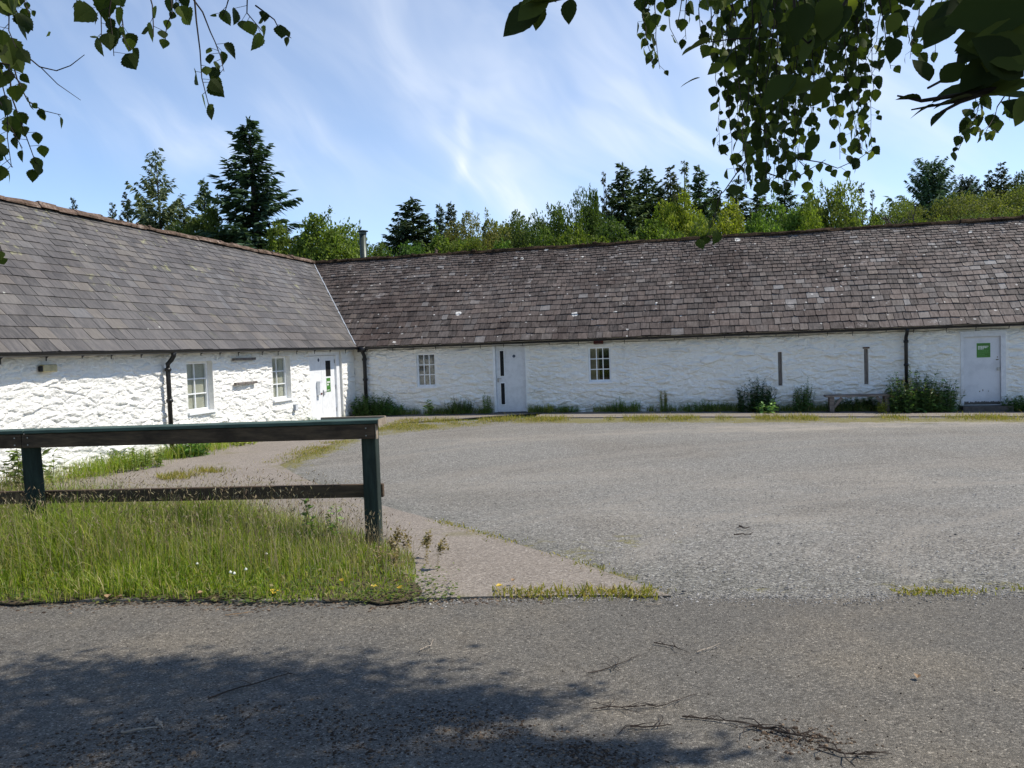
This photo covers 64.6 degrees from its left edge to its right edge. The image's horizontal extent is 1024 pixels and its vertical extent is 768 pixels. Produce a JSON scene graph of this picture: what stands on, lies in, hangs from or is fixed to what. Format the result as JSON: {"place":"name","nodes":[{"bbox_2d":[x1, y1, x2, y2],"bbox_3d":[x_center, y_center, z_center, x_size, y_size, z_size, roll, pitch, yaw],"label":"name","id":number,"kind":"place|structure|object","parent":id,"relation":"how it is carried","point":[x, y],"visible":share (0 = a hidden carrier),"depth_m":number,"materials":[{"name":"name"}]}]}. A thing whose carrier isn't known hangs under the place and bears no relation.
{"place":"outdoors","nodes":[
{"label":"outdoors","id":0,"kind":"place"},
{"bbox_2d":[0,473,421,604],"bbox_3d":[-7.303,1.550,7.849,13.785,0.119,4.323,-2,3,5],"label":"verge","id":1,"kind":"structure","parent":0,"point":[328,599],"depth_m":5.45,"materials":[{"name":"green plant"}]},
{"bbox_2d":[0,416,385,549],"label":"wooden fence","id":2,"kind":"object","parent":1,"relation":"on","point":[30,442],"visible":0.92,"depth_m":6.75,"materials":[{"name":"paint"}]},
{"bbox_2d":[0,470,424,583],"bbox_3d":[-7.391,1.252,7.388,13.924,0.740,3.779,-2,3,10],"label":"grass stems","id":3,"kind":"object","parent":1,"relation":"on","point":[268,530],"visible":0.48,"depth_m":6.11,"materials":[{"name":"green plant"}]},
{"bbox_2d":[0,463,436,569],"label":"grass seed heads","id":4,"kind":"object","parent":3,"relation":"attached to","point":[167,481],"depth_m":6.39,"materials":[{"name":"plant"}]},
{"bbox_2d":[0,552,460,603],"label":"verge clover","id":5,"kind":"object","parent":1,"relation":"on","point":[320,599],"visible":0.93,"depth_m":5.40,"materials":[{"name":"green plant"}]},
{"bbox_2d":[298,498,343,543],"bbox_3d":[-1.588,1.185,6.736,0.426,0.469,0.336,-3,3,-19],"label":"dock plant","id":6,"kind":"object","parent":1,"relation":"on","point":[313,517],"visible":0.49,"depth_m":6.76,"materials":[{"name":"green plant"}]},
{"bbox_2d":[1,412,670,603],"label":"concrete path","id":7,"kind":"structure","parent":0,"point":[481,564],"depth_m":7.04,"materials":[{"name":"grey concrete"}]},
{"bbox_2d":[0,448,62,490],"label":"hedge shoot","id":8,"kind":"object","parent":7,"relation":"on","point":[14,458],"visible":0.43,"depth_m":12.30,"materials":[{"name":"green plant"}]},
{"bbox_2d":[0,442,237,490],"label":"wall grass","id":9,"kind":"structure","parent":7,"relation":"on","point":[93,467],"depth_m":14.51,"materials":[{"name":"green plant"}]},
{"bbox_2d":[97,447,166,472],"bbox_3d":[-7.120,1.392,15.075,1.136,0.430,1.212,0,3,35],"label":"leafy weed","id":10,"kind":"object","parent":7,"relation":"on","point":[158,460],"visible":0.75,"depth_m":15.00,"materials":[{"name":"green plant"}]},
{"bbox_2d":[169,443,210,457],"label":"leafy weed","id":11,"kind":"object","parent":7,"relation":"on","point":[200,450],"visible":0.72,"depth_m":16.56,"materials":[{"name":"green plant"}]},
{"bbox_2d":[349,392,395,415],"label":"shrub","id":12,"kind":"object","parent":7,"relation":"on","point":[363,408],"visible":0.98,"depth_m":25.39,"materials":[{"name":"green plant"}]},
{"bbox_2d":[376,403,403,415],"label":"leafy weed","id":13,"kind":"object","parent":7,"relation":"on","point":[395,409],"visible":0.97,"depth_m":25.35,"materials":[{"name":"green plant"}]},
{"bbox_2d":[370,526,448,568],"bbox_3d":[-0.796,1.241,6.097,0.541,0.288,0.549,-3,3,-23],"label":"sorrel","id":14,"kind":"object","parent":7,"relation":"on","point":[426,541],"visible":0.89,"depth_m":6.13,"materials":[{"name":"plant"}]},
{"bbox_2d":[444,397,474,413],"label":"leafy weed","id":15,"kind":"object","parent":7,"relation":"on","point":[455,408],"visible":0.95,"depth_m":24.97,"materials":[{"name":"green plant"}]},
{"bbox_2d":[0,590,1023,767],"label":"road","id":16,"kind":"structure","parent":0,"point":[562,653],"depth_m":3.92,"materials":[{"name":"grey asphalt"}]},
{"bbox_2d":[0,0,290,264],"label":"birch tree","id":17,"kind":"object","parent":16,"relation":"on","point":[15,55],"visible":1,"depth_m":1.91,"materials":[{"name":"green plant"}]},
{"bbox_2d":[208,671,291,698],"bbox_3d":[-1.294,1.467,3.994,0.427,0.019,0.110,-4,3,-36],"label":"fallen twig","id":18,"kind":"object","parent":16,"relation":"on","point":[247,685],"visible":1,"depth_m":3.97,"materials":[{"name":"brown wood"}]},
{"bbox_2d":[0,597,550,616],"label":"verge litter","id":19,"kind":"object","parent":16,"relation":"on","point":[213,602],"visible":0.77,"depth_m":5.26,"materials":[{"name":"brown plant"}]},
{"bbox_2d":[0,685,883,767],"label":"leaf litter","id":20,"kind":"object","parent":16,"relation":"on","point":[604,756],"visible":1,"depth_m":3.34,"materials":[{"name":"brown plant"}]},
{"bbox_2d":[578,693,697,714],"bbox_3d":[0.569,1.418,3.588,0.555,0.021,0.210,-2,3,0],"label":"fallen twig","id":21,"kind":"object","parent":16,"relation":"on","point":[648,704],"visible":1,"depth_m":3.57,"materials":[{"name":"brown wood"}]},
{"bbox_2d":[682,714,755,724],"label":"fallen twig","id":22,"kind":"object","parent":16,"relation":"on","point":[689,716],"visible":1,"depth_m":3.43,"materials":[{"name":"brown wood"}]},
{"bbox_2d":[503,0,1023,153],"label":"hazel tree","id":23,"kind":"object","parent":16,"relation":"on","point":[989,41],"visible":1,"depth_m":1.13,"materials":[{"name":"green plant"}]},
{"bbox_2d":[738,717,831,742],"bbox_3d":[1.104,1.408,3.289,0.364,0.025,0.165,-1,3,18],"label":"fallen twig","id":24,"kind":"object","parent":16,"relation":"on","point":[759,725],"visible":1,"depth_m":3.29,"materials":[{"name":"brown wood"}]},
{"bbox_2d":[633,0,1012,248],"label":"birch tree","id":25,"kind":"object","parent":16,"relation":"on","point":[765,51],"visible":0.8,"depth_m":2.57,"materials":[{"name":"green plant"}]},
{"bbox_2d":[818,741,891,767],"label":"fallen twig","id":26,"kind":"object","parent":16,"relation":"on","point":[845,753],"visible":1,"depth_m":3.10,"materials":[{"name":"brown wood"}]},
{"bbox_2d":[0,0,1023,256],"label":"sky","id":27,"kind":"structure","parent":0,"point":[368,107],"materials":[{"name":"blue"}]},
{"bbox_2d":[280,417,1023,599],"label":"gravel yard","id":28,"kind":"structure","parent":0,"point":[423,472],"depth_m":10.80,"materials":[{"name":"grey gravel"}]},
{"bbox_2d":[155,410,1023,601],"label":"yard edge grass","id":29,"kind":"structure","parent":28,"relation":"on","point":[591,591],"depth_m":16.28,"materials":[{"name":"green plant"}]},
{"bbox_2d":[425,589,1023,609],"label":"spilled gravel","id":30,"kind":"structure","parent":28,"relation":"on","point":[727,599],"depth_m":5.04,"materials":[{"name":"grey gravel"}]},
{"bbox_2d":[413,404,964,422],"bbox_3d":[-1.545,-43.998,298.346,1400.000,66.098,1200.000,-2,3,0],"label":"ground","id":31,"kind":"structure","parent":0,"point":[527,416],"depth_m":23.93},
{"bbox_2d":[118,192,133,222],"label":"spruce tree","id":32,"kind":"object","parent":31,"relation":"on","point":[124,215],"visible":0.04,"depth_m":49.44,"materials":[{"name":"green plant"}]},
{"bbox_2d":[122,147,203,232],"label":"spruce tree","id":33,"kind":"object","parent":31,"relation":"on","point":[167,215],"visible":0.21,"depth_m":47.23,"materials":[{"name":"green plant"}]},
{"bbox_2d":[0,195,357,483],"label":"stone building","id":34,"kind":"structure","parent":31,"relation":"on","point":[120,323],"depth_m":17.49,"materials":[{"name":"stone"}]},
{"bbox_2d":[38,364,57,372],"bbox_3d":[-7.837,-0.265,13.669,0.110,0.130,0.320,-1,3,13],"label":"wall lamp","id":35,"kind":"object","parent":34,"relation":"attached to","point":[48,368],"visible":1,"depth_m":13.61,"materials":[{"name":"plastic"}]},
{"bbox_2d":[186,361,216,415],"bbox_3d":[-7.255,0.063,18.036,0.815,1.350,1.190,-1,3,13],"label":"window","id":36,"kind":"structure","parent":34,"relation":"in","point":[197,383],"depth_m":18.15,"materials":[{"name":"white paint"}]},
{"bbox_2d":[272,356,293,402],"bbox_3d":[-6.452,-0.156,21.540,0.815,1.380,1.190,-1,3,13],"label":"window","id":37,"kind":"structure","parent":34,"relation":"in","point":[278,363],"depth_m":21.69,"materials":[{"name":"white paint"}]},
{"bbox_2d":[309,351,340,419],"bbox_3d":[-5.607,0.089,24.050,0.115,2.090,2.090,-1,3,13],"label":"door","id":38,"kind":"structure","parent":34,"relation":"in","point":[321,367],"depth_m":24.21,"materials":[{"name":"white paint"}]},
{"bbox_2d":[191,179,219,224],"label":"spruce tree","id":39,"kind":"object","parent":31,"relation":"on","point":[204,205],"visible":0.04,"depth_m":51.38,"materials":[{"name":"green plant"}]},
{"bbox_2d":[181,193,235,243],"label":"broadleaf tree","id":40,"kind":"object","parent":31,"relation":"on","point":[210,225],"visible":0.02,"depth_m":45.22,"materials":[{"name":"green plant"}]},
{"bbox_2d":[194,116,303,254],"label":"spruce tree","id":41,"kind":"object","parent":31,"relation":"on","point":[252,217],"visible":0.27,"depth_m":43.98,"materials":[{"name":"green plant"}]},
{"bbox_2d":[257,218,315,257],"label":"broadleaf tree","id":42,"kind":"object","parent":31,"relation":"on","point":[270,237],"visible":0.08,"depth_m":42.38,"materials":[{"name":"green plant"}]},
{"bbox_2d":[272,205,368,260],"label":"broadleaf tree","id":43,"kind":"object","parent":31,"relation":"on","point":[331,243],"visible":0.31,"depth_m":40.90,"materials":[{"name":"green plant"}]},
{"bbox_2d":[371,241,392,255],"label":"broadleaf tree","id":44,"kind":"object","parent":31,"relation":"on","point":[379,252],"depth_m":47.39,"materials":[{"name":"green plant"}]},
{"bbox_2d":[378,212,411,255],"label":"spruce tree","id":45,"kind":"object","parent":31,"relation":"on","point":[395,227],"visible":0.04,"depth_m":61.26,"materials":[{"name":"green plant"}]},
{"bbox_2d":[381,240,425,255],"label":"broadleaf tree","id":46,"kind":"object","parent":31,"relation":"on","point":[413,249],"visible":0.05,"depth_m":42.83,"materials":[{"name":"green plant"}]},
{"bbox_2d":[381,196,440,255],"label":"spruce tree","id":47,"kind":"object","parent":31,"relation":"on","point":[411,231],"visible":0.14,"depth_m":59.19,"materials":[{"name":"green plant"}]},
{"bbox_2d":[432,203,451,245],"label":"spruce tree","id":48,"kind":"object","parent":31,"relation":"on","point":[440,213],"visible":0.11,"depth_m":64.33,"materials":[{"name":"green plant"}]},
{"bbox_2d":[439,202,461,240],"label":"spruce tree","id":49,"kind":"object","parent":31,"relation":"on","point":[451,214],"visible":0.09,"depth_m":65.34,"materials":[{"name":"green plant"}]},
{"bbox_2d":[419,222,488,253],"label":"broadleaf tree","id":50,"kind":"object","parent":31,"relation":"on","point":[436,240],"visible":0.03,"depth_m":45.36,"materials":[{"name":"green plant"}]},
{"bbox_2d":[446,234,486,252],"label":"broadleaf tree","id":51,"kind":"object","parent":31,"relation":"on","point":[473,244],"visible":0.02,"depth_m":43.55,"materials":[{"name":"green plant"}]},
{"bbox_2d":[439,210,504,251],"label":"birch tree","id":52,"kind":"object","parent":31,"relation":"on","point":[463,231],"visible":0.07,"depth_m":56.88,"materials":[{"name":"green plant"}]},
{"bbox_2d":[467,207,522,248],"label":"broadleaf tree","id":53,"kind":"object","parent":31,"relation":"on","point":[485,227],"visible":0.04,"depth_m":62.85,"materials":[{"name":"green plant"}]},
{"bbox_2d":[483,209,535,248],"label":"birch tree","id":54,"kind":"object","parent":31,"relation":"on","point":[519,241],"visible":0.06,"depth_m":58.35,"materials":[{"name":"green plant"}]},
{"bbox_2d":[527,224,555,246],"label":"broadleaf tree","id":55,"kind":"object","parent":31,"relation":"on","point":[549,237],"visible":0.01,"depth_m":42.49,"materials":[{"name":"green plant"}]},
{"bbox_2d":[524,201,574,245],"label":"broadleaf tree","id":56,"kind":"object","parent":31,"relation":"on","point":[558,221],"visible":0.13,"depth_m":49.12,"materials":[{"name":"green plant"}]},
{"bbox_2d":[546,209,609,245],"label":"broadleaf tree","id":57,"kind":"object","parent":31,"relation":"on","point":[568,236],"visible":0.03,"depth_m":41.27,"materials":[{"name":"green plant"}]},
{"bbox_2d":[567,183,610,243],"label":"broadleaf tree","id":58,"kind":"object","parent":31,"relation":"on","point":[593,217],"visible":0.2,"depth_m":47.16,"materials":[{"name":"green plant"}]},
{"bbox_2d":[599,171,609,229],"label":"spruce tree","id":59,"kind":"object","parent":31,"relation":"on","point":[604,200],"visible":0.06,"depth_m":55.45,"materials":[{"name":"green plant"}]},
{"bbox_2d":[601,162,651,241],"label":"spruce tree","id":60,"kind":"object","parent":31,"relation":"on","point":[630,207],"visible":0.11,"depth_m":55.14,"materials":[{"name":"green plant"}]},
{"bbox_2d":[596,215,666,242],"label":"broadleaf tree","id":61,"kind":"object","parent":31,"relation":"on","point":[614,224],"visible":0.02,"depth_m":42.37,"materials":[{"name":"green plant"}]},
{"bbox_2d":[627,166,665,232],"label":"spruce tree","id":62,"kind":"object","parent":31,"relation":"on","point":[644,179],"visible":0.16,"depth_m":57.21,"materials":[{"name":"green plant"}]},
{"bbox_2d":[620,204,683,241],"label":"broadleaf tree","id":63,"kind":"object","parent":31,"relation":"on","point":[650,225],"visible":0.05,"depth_m":40.36,"materials":[{"name":"green plant"}]},
{"bbox_2d":[653,165,683,219],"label":"spruce tree","id":64,"kind":"object","parent":31,"relation":"on","point":[670,186],"visible":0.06,"depth_m":57.27,"materials":[{"name":"green plant"}]},
{"bbox_2d":[314,215,1023,414],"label":"stone building","id":65,"kind":"structure","parent":31,"relation":"on","point":[868,309],"depth_m":24.32,"materials":[{"name":"stone"}]},
{"bbox_2d":[357,230,367,257],"bbox_3d":[-5.428,-3.705,29.857,0.394,3.914,0.394,-2,3,0],"label":"metal flue","id":66,"kind":"object","parent":65,"relation":"on","point":[363,243],"visible":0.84,"depth_m":29.69,"materials":[{"name":"metal"}]},
{"bbox_2d":[416,353,436,388],"bbox_3d":[-2.626,-0.455,25.722,0.870,1.300,0.745,-1,3,13],"label":"window","id":67,"kind":"structure","parent":65,"relation":"in","point":[426,369],"depth_m":25.61,"materials":[{"name":"white paint"}]},
{"bbox_2d":[492,344,526,411],"bbox_3d":[-0.053,-0.172,24.861,1.030,2.110,0.134,-1,3,13],"label":"door","id":68,"kind":"structure","parent":65,"relation":"in","point":[509,362],"depth_m":24.86,"materials":[{"name":"grey paint"}]},
{"bbox_2d":[588,346,612,383],"bbox_3d":[2.688,-0.607,24.484,0.920,1.300,0.735,-1,3,13],"label":"window","id":69,"kind":"structure","parent":65,"relation":"in","point":[599,358],"depth_m":24.42,"materials":[{"name":"white paint"}]},
{"bbox_2d":[959,330,1006,404],"bbox_3d":[12.724,-0.434,21.895,1.150,2.000,0.155,-1,3,13],"label":"door","id":70,"kind":"structure","parent":65,"relation":"in","point":[983,359],"depth_m":21.89,"materials":[{"name":"grey paint"}]},
{"bbox_2d":[653,178,705,237],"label":"broadleaf tree","id":71,"kind":"object","parent":31,"relation":"on","point":[671,216],"visible":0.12,"depth_m":44.37,"materials":[{"name":"green plant"}]},
{"bbox_2d":[677,160,690,209],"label":"spruce tree","id":72,"kind":"object","parent":31,"relation":"on","point":[684,169],"visible":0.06,"depth_m":59.39,"materials":[{"name":"green plant"}]},
{"bbox_2d":[680,214,714,237],"bbox_3d":[8.861,-3.959,39.076,4.442,8.394,4.210,0,3,41],"label":"broadleaf tree","id":73,"kind":"object","parent":31,"relation":"on","point":[695,230],"visible":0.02,"depth_m":38.56,"materials":[{"name":"green plant"}]},
{"bbox_2d":[680,165,721,229],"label":"spruce tree","id":74,"kind":"object","parent":31,"relation":"on","point":[697,194],"visible":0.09,"depth_m":56.20,"materials":[{"name":"green plant"}]},
{"bbox_2d":[679,196,748,236],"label":"broadleaf tree","id":75,"kind":"object","parent":31,"relation":"on","point":[736,220],"visible":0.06,"depth_m":42.47,"materials":[{"name":"green plant"}]},
{"bbox_2d":[704,181,724,230],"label":"spruce tree","id":76,"kind":"object","parent":31,"relation":"on","point":[714,193],"visible":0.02,"depth_m":59.35,"materials":[{"name":"green plant"}]},
{"bbox_2d":[715,179,761,229],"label":"spruce tree","id":77,"kind":"object","parent":31,"relation":"on","point":[742,204],"visible":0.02,"depth_m":57.27,"materials":[{"name":"green plant"}]},
{"bbox_2d":[745,193,775,224],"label":"spruce tree","id":78,"kind":"object","parent":31,"relation":"on","point":[756,208],"visible":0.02,"depth_m":59.28,"materials":[{"name":"green plant"}]},
{"bbox_2d":[739,198,786,232],"bbox_3d":[11.547,-4.227,38.292,4.477,8.905,3.910,-2,3,1],"label":"broadleaf tree","id":79,"kind":"object","parent":31,"relation":"on","point":[757,221],"visible":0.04,"depth_m":37.50,"materials":[{"name":"green plant"}]},
{"bbox_2d":[767,180,799,222],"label":"spruce tree","id":80,"kind":"object","parent":31,"relation":"on","point":[785,200],"visible":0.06,"depth_m":57.29,"materials":[{"name":"green plant"}]},
{"bbox_2d":[752,189,828,231],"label":"broadleaf tree","id":81,"kind":"object","parent":31,"relation":"on","point":[792,222],"visible":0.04,"depth_m":42.05,"materials":[{"name":"green plant"}]},
{"bbox_2d":[795,204,823,230],"bbox_3d":[14.675,-4.421,40.102,3.958,8.846,4.176,-2,3,-3],"label":"broadleaf tree","id":82,"kind":"object","parent":31,"relation":"on","point":[805,224],"visible":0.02,"depth_m":39.41,"materials":[{"name":"green plant"}]},
{"bbox_2d":[799,177,881,227],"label":"broadleaf tree","id":83,"kind":"object","parent":31,"relation":"on","point":[840,215],"visible":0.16,"depth_m":40.99,"materials":[{"name":"green plant"}]},
{"bbox_2d":[867,202,899,225],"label":"broadleaf tree","id":84,"kind":"object","parent":31,"relation":"on","point":[880,219],"visible":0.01,"depth_m":47.41,"materials":[{"name":"green plant"}]},
{"bbox_2d":[866,195,920,223],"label":"broadleaf tree","id":85,"kind":"object","parent":31,"relation":"on","point":[895,211],"visible":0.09,"depth_m":71.80,"materials":[{"name":"green plant"}]},
{"bbox_2d":[884,366,948,412],"bbox_3d":[10.965,0.123,21.862,1.793,1.365,1.044,-2,3,0],"label":"buddleia bush","id":86,"kind":"object","parent":31,"relation":"on","point":[922,402],"visible":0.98,"depth_m":21.68,"materials":[{"name":"green plant"}]},
{"bbox_2d":[883,156,981,221],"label":"cypress tree","id":87,"kind":"object","parent":31,"relation":"on","point":[931,189],"visible":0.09,"depth_m":80.34,"materials":[{"name":"green plant"}]},
{"bbox_2d":[902,190,990,223],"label":"broadleaf tree","id":88,"kind":"object","parent":31,"relation":"on","point":[950,209],"visible":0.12,"depth_m":64.31,"materials":[{"name":"green plant"}]},
{"bbox_2d":[948,209,997,220],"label":"broadleaf tree","id":89,"kind":"object","parent":31,"relation":"on","point":[980,215],"visible":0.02,"depth_m":59.13,"materials":[{"name":"green plant"}]},
{"bbox_2d":[929,188,1022,221],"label":"broadleaf tree","id":90,"kind":"object","parent":31,"relation":"on","point":[997,203],"visible":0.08,"depth_m":75.31,"materials":[{"name":"green plant"}]},
{"bbox_2d":[950,174,1001,217],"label":"cypress tree","id":91,"kind":"object","parent":31,"relation":"on","point":[966,182],"visible":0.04,"depth_m":88.67,"materials":[{"name":"green plant"}]},
{"bbox_2d":[982,170,1001,199],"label":"spruce tree","id":92,"kind":"object","parent":31,"relation":"on","point":[988,183],"visible":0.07,"depth_m":110.80,"materials":[{"name":"green plant"}]},
{"bbox_2d":[990,162,1020,209],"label":"spruce tree","id":93,"kind":"object","parent":31,"relation":"on","point":[1002,186],"visible":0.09,"depth_m":110.54,"materials":[{"name":"green plant"}]},
{"bbox_2d":[989,182,1023,216],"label":"broadleaf tree","id":94,"kind":"object","parent":31,"relation":"on","point":[1014,193],"visible":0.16,"depth_m":78.00,"materials":[{"name":"green plant"}]},
{"bbox_2d":[1008,169,1023,208],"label":"tree","id":95,"kind":"object","parent":31,"relation":"on","point":[1020,176],"visible":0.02,"depth_m":116.42,"materials":[{"name":"green plant"}]},
{"bbox_2d":[535,410,1023,417],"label":"pavement","id":96,"kind":"structure","parent":0,"point":[712,414],"depth_m":22.25,"materials":[{"name":"concrete"}]},
{"bbox_2d":[390,402,934,414],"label":"wall foot grass","id":97,"kind":"structure","parent":96,"relation":"on","point":[628,409],"depth_m":23.68,"materials":[{"name":"green plant"}]},
{"bbox_2d":[680,399,732,411],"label":"leafy weed","id":98,"kind":"object","parent":96,"relation":"on","point":[697,408],"visible":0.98,"depth_m":23.31,"materials":[{"name":"green plant"}]},
{"bbox_2d":[736,375,776,411],"bbox_3d":[6.907,0.277,22.911,1.183,1.102,0.611,-2,3,0],"label":"nettle","id":99,"kind":"object","parent":96,"relation":"on","point":[741,406],"visible":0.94,"depth_m":22.84,"materials":[{"name":"green plant"}]},
{"bbox_2d":[754,399,778,412],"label":"broadleaf weed","id":100,"kind":"object","parent":96,"relation":"on","point":[769,408],"visible":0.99,"depth_m":22.51,"materials":[{"name":"green plant"}]},
{"bbox_2d":[791,376,816,411],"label":"nettle","id":101,"kind":"object","parent":96,"relation":"on","point":[798,398],"visible":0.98,"depth_m":22.61,"materials":[{"name":"green plant"}]},
{"bbox_2d":[824,397,877,411],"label":"leafy weed","id":102,"kind":"object","parent":96,"relation":"on","point":[847,405],"visible":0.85,"depth_m":22.45,"materials":[{"name":"green plant"}]},
{"bbox_2d":[823,393,893,411],"bbox_3d":[9.519,0.517,22.208,1.780,0.470,0.380,-1,3,13],"label":"wooden bench","id":103,"kind":"object","parent":96,"relation":"on","point":[832,405],"visible":0.84,"depth_m":22.13,"materials":[{"name":"brown wood"}]},
{"bbox_2d":[927,379,964,411],"bbox_3d":[11.590,0.304,21.690,1.080,0.968,0.574,-2,3,0],"label":"leafy weed","id":104,"kind":"object","parent":96,"relation":"on","point":[950,407],"visible":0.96,"depth_m":21.62,"materials":[{"name":"green plant"}]},
{"bbox_2d":[999,394,1023,411],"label":"leafy weed","id":105,"kind":"object","parent":96,"relation":"on","point":[1018,407],"visible":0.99,"depth_m":21.35,"materials":[{"name":"green plant"}]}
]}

